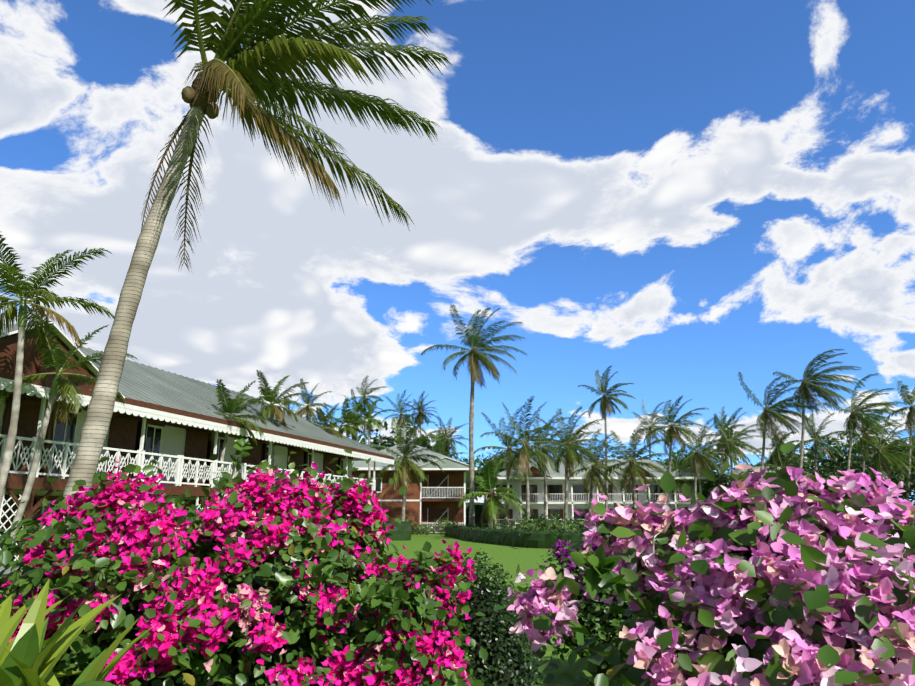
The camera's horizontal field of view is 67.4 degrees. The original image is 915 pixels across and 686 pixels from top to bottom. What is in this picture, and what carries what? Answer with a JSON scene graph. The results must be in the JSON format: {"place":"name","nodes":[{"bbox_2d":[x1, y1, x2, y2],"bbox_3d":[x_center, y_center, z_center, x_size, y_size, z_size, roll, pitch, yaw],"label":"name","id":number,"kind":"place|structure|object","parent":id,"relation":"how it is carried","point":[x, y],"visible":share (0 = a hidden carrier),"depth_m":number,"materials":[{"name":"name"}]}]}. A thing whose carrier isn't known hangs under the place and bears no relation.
{"place":"outdoors","nodes":[
{"label":"outdoors","id":0,"kind":"place"},
{"bbox_2d":[0,567,22,577],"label":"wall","id":1,"kind":"structure","parent":0,"point":[6,572],"depth_m":9.01,"materials":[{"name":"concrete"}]},
{"bbox_2d":[0,0,914,502],"label":"sky","id":2,"kind":"structure","parent":0,"point":[681,197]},
{"bbox_2d":[327,522,909,685],"bbox_3d":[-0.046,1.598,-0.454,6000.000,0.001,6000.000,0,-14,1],"label":"ground","id":3,"kind":"structure","parent":0,"point":[508,558],"depth_m":25.31,"materials":[{"name":"green plant"}]},
{"bbox_2d":[0,235,114,507],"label":"palm","id":4,"kind":"object","parent":3,"relation":"on","point":[28,290],"visible":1,"depth_m":15.64,"materials":[{"name":"green plant"}]},
{"bbox_2d":[0,297,136,567],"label":"palm","id":5,"kind":"object","parent":3,"relation":"on","point":[52,355],"visible":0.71,"depth_m":17.64,"materials":[{"name":"green plant"}]},
{"bbox_2d":[0,579,154,685],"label":"strap leaf plant","id":6,"kind":"object","parent":3,"relation":"on","point":[25,660],"visible":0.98,"depth_m":2.52,"materials":[{"name":"green plant"}]},
{"bbox_2d":[0,322,393,563],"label":"building","id":7,"kind":"structure","parent":3,"relation":"on","point":[165,420],"depth_m":24.05,"materials":[{"name":"white paint"}]},
{"bbox_2d":[0,438,409,685],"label":"bougainvillea","id":8,"kind":"object","parent":3,"relation":"on","point":[235,587],"visible":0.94,"depth_m":3.36,"materials":[{"name":"pink plant"}]},
{"bbox_2d":[207,379,275,487],"bbox_3d":[-8.797,4.787,26.834,3.109,7.038,2.921,-6,-15,23],"label":"palm","id":9,"kind":"object","parent":3,"relation":"on","point":[229,405],"visible":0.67,"depth_m":26.98,"materials":[{"name":"green plant"}]},
{"bbox_2d":[33,0,451,647],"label":"palm","id":10,"kind":"object","parent":3,"relation":"on","point":[259,30],"visible":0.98,"depth_m":8.57,"materials":[{"name":"green plant"}]},
{"bbox_2d":[233,370,313,472],"bbox_3d":[-8.598,5.345,31.617,3.353,8.260,3.312,-4,-15,16],"label":"palm","id":11,"kind":"object","parent":3,"relation":"on","point":[271,408],"visible":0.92,"depth_m":32.12,"materials":[{"name":"green plant"}]},
{"bbox_2d":[283,392,317,419],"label":"palm","id":12,"kind":"object","parent":3,"relation":"on","point":[287,406],"visible":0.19,"depth_m":105.68,"materials":[{"name":"green plant"}]},
{"bbox_2d":[286,378,331,421],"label":"palm","id":13,"kind":"object","parent":3,"relation":"on","point":[309,412],"visible":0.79,"depth_m":90.39,"materials":[{"name":"green plant"}]},
{"bbox_2d":[308,403,353,438],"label":"palm","id":14,"kind":"object","parent":3,"relation":"on","point":[321,414],"visible":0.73,"depth_m":39.83,"materials":[{"name":"green plant"}]},
{"bbox_2d":[325,403,340,429],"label":"palm","id":15,"kind":"object","parent":3,"relation":"on","point":[331,421],"visible":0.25,"depth_m":120.07,"materials":[{"name":"green plant"}]},
{"bbox_2d":[324,398,373,441],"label":"palm","id":16,"kind":"object","parent":3,"relation":"on","point":[347,428],"visible":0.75,"depth_m":43.94,"materials":[{"name":"green plant"}]},
{"bbox_2d":[334,389,383,440],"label":"palm","id":17,"kind":"object","parent":3,"relation":"on","point":[359,410],"visible":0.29,"depth_m":95.33,"materials":[{"name":"green plant"}]},
{"bbox_2d":[346,376,385,444],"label":"palm","id":18,"kind":"object","parent":3,"relation":"on","point":[367,390],"visible":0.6,"depth_m":110.86,"materials":[{"name":"green plant"}]},
{"bbox_2d":[354,400,393,483],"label":"palm","id":19,"kind":"object","parent":3,"relation":"on","point":[368,417],"visible":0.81,"depth_m":47.01,"materials":[{"name":"green plant"}]},
{"bbox_2d":[348,421,417,449],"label":"tree","id":20,"kind":"object","parent":3,"relation":"on","point":[383,437],"visible":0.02,"depth_m":122.27,"materials":[{"name":"green plant"}]},
{"bbox_2d":[359,434,430,450],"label":"tree","id":21,"kind":"object","parent":3,"relation":"on","point":[380,441],"visible":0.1,"depth_m":119.92,"materials":[{"name":"green plant"}]},
{"bbox_2d":[385,521,414,540],"bbox_3d":[-4.077,12.412,45.468,2.401,1.232,2.320,2,-14,-9],"label":"hedge","id":22,"kind":"object","parent":3,"relation":"on","point":[401,531],"visible":0.65,"depth_m":44.56,"materials":[{"name":"green plant"}]},
{"bbox_2d":[382,391,424,434],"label":"palm","id":23,"kind":"object","parent":3,"relation":"on","point":[400,408],"visible":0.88,"depth_m":120.44,"materials":[{"name":"green plant"}]},
{"bbox_2d":[367,414,444,521],"bbox_3d":[-3.461,10.350,54.164,5.750,9.501,7.131,-7,-16,27],"label":"palm","id":24,"kind":"object","parent":3,"relation":"on","point":[407,467],"visible":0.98,"depth_m":54.05,"materials":[{"name":"green plant"}]},
{"bbox_2d":[335,539,487,685],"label":"bougainvillea","id":25,"kind":"object","parent":3,"relation":"on","point":[416,641],"visible":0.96,"depth_m":3.43,"materials":[{"name":"pink plant"}]},
{"bbox_2d":[351,443,476,533],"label":"building","id":26,"kind":"structure","parent":3,"relation":"on","point":[441,495],"depth_m":61.03,"materials":[{"name":"brown paint"}]},
{"bbox_2d":[379,433,455,457],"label":"tree","id":27,"kind":"object","parent":3,"relation":"on","point":[426,444],"visible":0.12,"depth_m":107.72,"materials":[{"name":"green plant"}]},
{"bbox_2d":[403,410,435,437],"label":"palm","id":28,"kind":"object","parent":3,"relation":"on","point":[422,429],"visible":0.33,"depth_m":134.91,"materials":[{"name":"green plant"}]},
{"bbox_2d":[401,391,438,435],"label":"palm","id":29,"kind":"object","parent":3,"relation":"on","point":[421,415],"visible":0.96,"depth_m":115.53,"materials":[{"name":"green plant"}]},
{"bbox_2d":[397,512,458,534],"bbox_3d":[-4.732,15.706,59.292,10.597,2.416,8.138,0,-14,1],"label":"bed","id":30,"kind":"object","parent":3,"relation":"on","point":[416,527],"visible":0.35,"depth_m":58.07,"materials":[{"name":"green plant"}]},
{"bbox_2d":[422,416,473,457],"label":"palm","id":31,"kind":"object","parent":3,"relation":"on","point":[446,448],"visible":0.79,"depth_m":99.27,"materials":[{"name":"green plant"}]},
{"bbox_2d":[431,438,467,456],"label":"palm","id":32,"kind":"object","parent":3,"relation":"on","point":[437,448],"visible":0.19,"depth_m":80.69,"materials":[{"name":"green plant"}]},
{"bbox_2d":[449,455,474,466],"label":"tree","id":33,"kind":"object","parent":3,"relation":"on","point":[456,458],"visible":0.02,"depth_m":107.41,"materials":[{"name":"green plant"}]},
{"bbox_2d":[421,304,527,526],"bbox_3d":[1.844,5.306,49.718,7.517,17.087,6.079,8,-16,-30],"label":"palm","id":34,"kind":"object","parent":3,"relation":"on","point":[474,356],"visible":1,"depth_m":50.50,"materials":[{"name":"green plant"}]},
{"bbox_2d":[466,502,487,526],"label":"hedge","id":35,"kind":"object","parent":3,"relation":"on","point":[478,506],"visible":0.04,"depth_m":94.30,"materials":[{"name":"green plant"}]},
{"bbox_2d":[465,458,488,500],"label":"tree","id":36,"kind":"object","parent":3,"relation":"on","point":[467,491],"visible":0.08,"depth_m":136.93,"materials":[{"name":"green plant"}]},
{"bbox_2d":[464,453,516,500],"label":"tree","id":37,"kind":"object","parent":3,"relation":"on","point":[503,467],"visible":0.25,"depth_m":107.51,"materials":[{"name":"green plant"}]},
{"bbox_2d":[458,457,532,528],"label":"palm","id":38,"kind":"object","parent":3,"relation":"on","point":[490,505],"visible":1,"depth_m":46.45,"materials":[{"name":"green plant"}]},
{"bbox_2d":[448,548,546,685],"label":"shrub","id":39,"kind":"object","parent":3,"relation":"on","point":[507,661],"visible":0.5,"depth_m":3.85,"materials":[{"name":"green plant"}]},
{"bbox_2d":[477,448,540,477],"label":"tree","id":40,"kind":"object","parent":3,"relation":"on","point":[496,458],"visible":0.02,"depth_m":108.33,"materials":[{"name":"green plant"}]},
{"bbox_2d":[474,407,551,528],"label":"palm","id":41,"kind":"object","parent":3,"relation":"on","point":[508,451],"visible":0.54,"depth_m":66.94,"materials":[{"name":"green plant"}]},
{"bbox_2d":[445,525,608,548],"bbox_3d":[12.918,12.119,43.559,28.145,0.934,21.937,0,-14,1],"label":"hedge","id":42,"kind":"object","parent":3,"relation":"on","point":[525,538],"visible":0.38,"depth_m":36.53,"materials":[{"name":"green plant"}]},
{"bbox_2d":[480,396,576,523],"bbox_3d":[6.819,10.170,57.132,6.731,11.236,8.489,-9,-17,32],"label":"palm","id":43,"kind":"object","parent":3,"relation":"on","point":[524,454],"visible":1,"depth_m":57.07,"materials":[{"name":"green plant"}]},
{"bbox_2d":[509,413,578,517],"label":"palm","id":44,"kind":"object","parent":3,"relation":"on","point":[549,446],"visible":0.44,"depth_m":78.49,"materials":[{"name":"green plant"}]},
{"bbox_2d":[535,523,594,531],"bbox_3d":[21.862,16.769,62.269,30.954,0.949,3.572,2,-14,-7],"label":"hedge","id":45,"kind":"object","parent":3,"relation":"on","point":[568,528],"depth_m":60.84,"materials":[{"name":"green plant"}]},
{"bbox_2d":[534,406,608,530],"bbox_3d":[10.316,11.130,61.160,7.249,11.321,6.723,-13,-19,42],"label":"palm","id":46,"kind":"object","parent":3,"relation":"on","point":[568,455],"visible":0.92,"depth_m":60.93,"materials":[{"name":"green plant"}]},
{"bbox_2d":[472,513,670,532],"bbox_3d":[16.729,13.182,49.344,36.900,2.457,14.405,9,-17,-33],"label":"bed","id":47,"kind":"object","parent":3,"relation":"on","point":[529,526],"visible":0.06,"depth_m":39.96,"materials":[{"name":"green plant"}]},
{"bbox_2d":[554,432,603,458],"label":"palm","id":48,"kind":"object","parent":3,"relation":"on","point":[579,444],"visible":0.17,"depth_m":93.61,"materials":[{"name":"green plant"}]},
{"bbox_2d":[488,459,706,528],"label":"building","id":49,"kind":"structure","parent":3,"relation":"on","point":[578,499],"depth_m":83.50,"materials":[{"name":"white paint"}]},
{"bbox_2d":[568,429,638,521],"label":"palm","id":50,"kind":"object","parent":3,"relation":"on","point":[592,476],"visible":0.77,"depth_m":66.33,"materials":[{"name":"green plant"}]},
{"bbox_2d":[578,365,636,509],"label":"palm","id":51,"kind":"object","parent":3,"relation":"on","point":[605,400],"visible":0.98,"depth_m":70.18,"materials":[{"name":"green plant"}]},
{"bbox_2d":[524,521,702,674],"bbox_3d":[1.621,2.628,6.939,1.623,1.604,1.659,6,-15,-22],"label":"bougainvillea","id":52,"kind":"object","parent":3,"relation":"on","point":[596,619],"visible":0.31,"depth_m":6.64,"materials":[{"name":"green plant"}]},
{"bbox_2d":[601,421,682,507],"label":"palm","id":53,"kind":"object","parent":3,"relation":"on","point":[633,469],"visible":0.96,"depth_m":58.64,"materials":[{"name":"green plant"}]},
{"bbox_2d":[631,399,678,459],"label":"palm","id":54,"kind":"object","parent":3,"relation":"on","point":[651,425],"visible":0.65,"depth_m":109.22,"materials":[{"name":"green plant"}]},
{"bbox_2d":[643,396,708,505],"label":"palm","id":55,"kind":"object","parent":3,"relation":"on","point":[671,432],"visible":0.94,"depth_m":71.32,"materials":[{"name":"green plant"}]},
{"bbox_2d":[650,443,715,508],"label":"palm","id":56,"kind":"object","parent":3,"relation":"on","point":[678,482],"visible":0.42,"depth_m":82.90,"materials":[{"name":"green plant"}]},
{"bbox_2d":[657,449,714,481],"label":"tree","id":57,"kind":"object","parent":3,"relation":"on","point":[666,462],"depth_m":126.38,"materials":[{"name":"green plant"}]},
{"bbox_2d":[668,445,729,509],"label":"tree","id":58,"kind":"object","parent":3,"relation":"on","point":[718,457],"visible":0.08,"depth_m":160.25,"materials":[{"name":"green plant"}]},
{"bbox_2d":[493,443,914,685],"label":"bougainvillea","id":59,"kind":"object","parent":3,"relation":"on","point":[804,583],"visible":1,"depth_m":1.76,"materials":[{"name":"pink plant"}]},
{"bbox_2d":[666,415,742,505],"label":"palm","id":60,"kind":"object","parent":3,"relation":"on","point":[699,460],"visible":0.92,"depth_m":76.41,"materials":[{"name":"green plant"}]},
{"bbox_2d":[682,432,728,472],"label":"palm","id":61,"kind":"object","parent":3,"relation":"on","point":[707,454],"visible":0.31,"depth_m":108.26,"materials":[{"name":"green plant"}]},
{"bbox_2d":[691,472,730,500],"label":"tree","id":62,"kind":"object","parent":3,"relation":"on","point":[723,480],"visible":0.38,"depth_m":81.74,"materials":[{"name":"green plant"}]},
{"bbox_2d":[514,512,914,524],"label":"bed","id":63,"kind":"object","parent":3,"relation":"on","point":[549,517],"depth_m":64.66,"materials":[{"name":"green plant"}]},
{"bbox_2d":[701,413,747,506],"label":"palm","id":64,"kind":"object","parent":3,"relation":"on","point":[721,447],"visible":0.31,"depth_m":94.04,"materials":[{"name":"green plant"}]},
{"bbox_2d":[698,406,775,476],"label":"palm","id":65,"kind":"object","parent":3,"relation":"on","point":[730,449],"visible":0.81,"depth_m":78.59,"materials":[{"name":"green plant"}]},
{"bbox_2d":[741,466,812,493],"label":"tree","id":66,"kind":"object","parent":3,"relation":"on","point":[772,469],"visible":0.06,"depth_m":80.40,"materials":[{"name":"green plant"}]},
{"bbox_2d":[738,372,826,486],"bbox_3d":[30.966,9.824,62.564,7.323,14.614,6.858,13,-19,-42],"label":"palm","id":67,"kind":"object","parent":3,"relation":"on","point":[774,410],"visible":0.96,"depth_m":63.23,"materials":[{"name":"green plant"}]},
{"bbox_2d":[753,425,811,470],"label":"palm","id":68,"kind":"object","parent":3,"relation":"on","point":[771,457],"visible":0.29,"depth_m":93.19,"materials":[{"name":"green plant"}]},
{"bbox_2d":[748,432,829,497],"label":"palm","id":69,"kind":"object","parent":3,"relation":"on","point":[782,461],"visible":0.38,"depth_m":72.21,"materials":[{"name":"green plant"}]},
{"bbox_2d":[764,454,813,472],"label":"tree","id":70,"kind":"object","parent":3,"relation":"on","point":[807,467],"depth_m":108.30,"materials":[{"name":"green plant"}]},
{"bbox_2d":[773,349,864,474],"bbox_3d":[32.866,8.636,60.969,7.750,16.184,6.384,-4,-15,16],"label":"palm","id":71,"kind":"object","parent":3,"relation":"on","point":[802,388],"visible":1,"depth_m":61.77,"materials":[{"name":"green plant"}]},
{"bbox_2d":[795,413,854,475],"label":"palm","id":72,"kind":"object","parent":3,"relation":"on","point":[817,446],"visible":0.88,"depth_m":83.69,"materials":[{"name":"green plant"}]},
{"bbox_2d":[809,469,843,488],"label":"tree","id":73,"kind":"object","parent":3,"relation":"on","point":[826,485],"visible":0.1,"depth_m":84.56,"materials":[{"name":"green plant"}]},
{"bbox_2d":[792,433,884,475],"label":"tree","id":74,"kind":"object","parent":3,"relation":"on","point":[827,463],"visible":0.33,"depth_m":126.29,"materials":[{"name":"green plant"}]},
{"bbox_2d":[810,443,902,474],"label":"tree","id":75,"kind":"object","parent":3,"relation":"on","point":[824,470],"visible":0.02,"depth_m":135.61,"materials":[{"name":"green plant"}]},
{"bbox_2d":[818,373,909,470],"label":"palm","id":76,"kind":"object","parent":3,"relation":"on","point":[855,417],"visible":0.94,"depth_m":65.25,"materials":[{"name":"green plant"}]},
{"bbox_2d":[827,449,904,480],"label":"tree","id":77,"kind":"object","parent":3,"relation":"on","point":[855,467],"visible":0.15,"depth_m":114.70,"materials":[{"name":"green plant"}]},
{"bbox_2d":[836,410,904,471],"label":"palm","id":78,"kind":"object","parent":3,"relation":"on","point":[863,446],"visible":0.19,"depth_m":90.27,"materials":[{"name":"green plant"}]},
{"bbox_2d":[842,406,914,481],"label":"palm","id":79,"kind":"object","parent":3,"relation":"on","point":[888,456],"visible":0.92,"depth_m":68.53,"materials":[{"name":"green plant"}]},
{"bbox_2d":[844,439,914,462],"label":"tree","id":80,"kind":"object","parent":3,"relation":"on","point":[885,449],"visible":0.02,"depth_m":144.12,"materials":[{"name":"green plant"}]},
{"bbox_2d":[854,470,910,502],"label":"tree","id":81,"kind":"object","parent":3,"relation":"on","point":[867,472],"visible":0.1,"depth_m":76.33,"materials":[{"name":"green plant"}]},
{"bbox_2d":[880,463,914,504],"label":"tree","id":82,"kind":"object","parent":3,"relation":"on","point":[905,479],"visible":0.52,"depth_m":73.60,"materials":[{"name":"green plant"}]},
{"bbox_2d":[885,381,914,500],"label":"palm","id":83,"kind":"object","parent":3,"relation":"on","point":[910,416],"visible":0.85,"depth_m":74.58,"materials":[{"name":"green plant"}]},
{"bbox_2d":[889,427,914,524],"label":"palm","id":84,"kind":"object","parent":3,"relation":"on","point":[912,454],"visible":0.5,"depth_m":78.56,"materials":[{"name":"green plant"}]},
{"bbox_2d":[674,447,711,469],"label":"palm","id":85,"kind":"object","parent":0,"point":[688,459],"visible":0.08,"depth_m":112.92,"materials":[{"name":"green plant"}]},
{"bbox_2d":[693,471,707,499],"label":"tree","id":86,"kind":"object","parent":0,"point":[703,481],"depth_m":96.45,"materials":[{"name":"green plant"}]},
{"bbox_2d":[706,466,831,509],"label":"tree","id":87,"kind":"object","parent":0,"point":[736,471],"depth_m":99.67,"materials":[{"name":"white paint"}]},
{"bbox_2d":[889,448,912,493],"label":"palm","id":88,"kind":"object","parent":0,"point":[900,464],"visible":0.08,"depth_m":97.39,"materials":[{"name":"green plant"}]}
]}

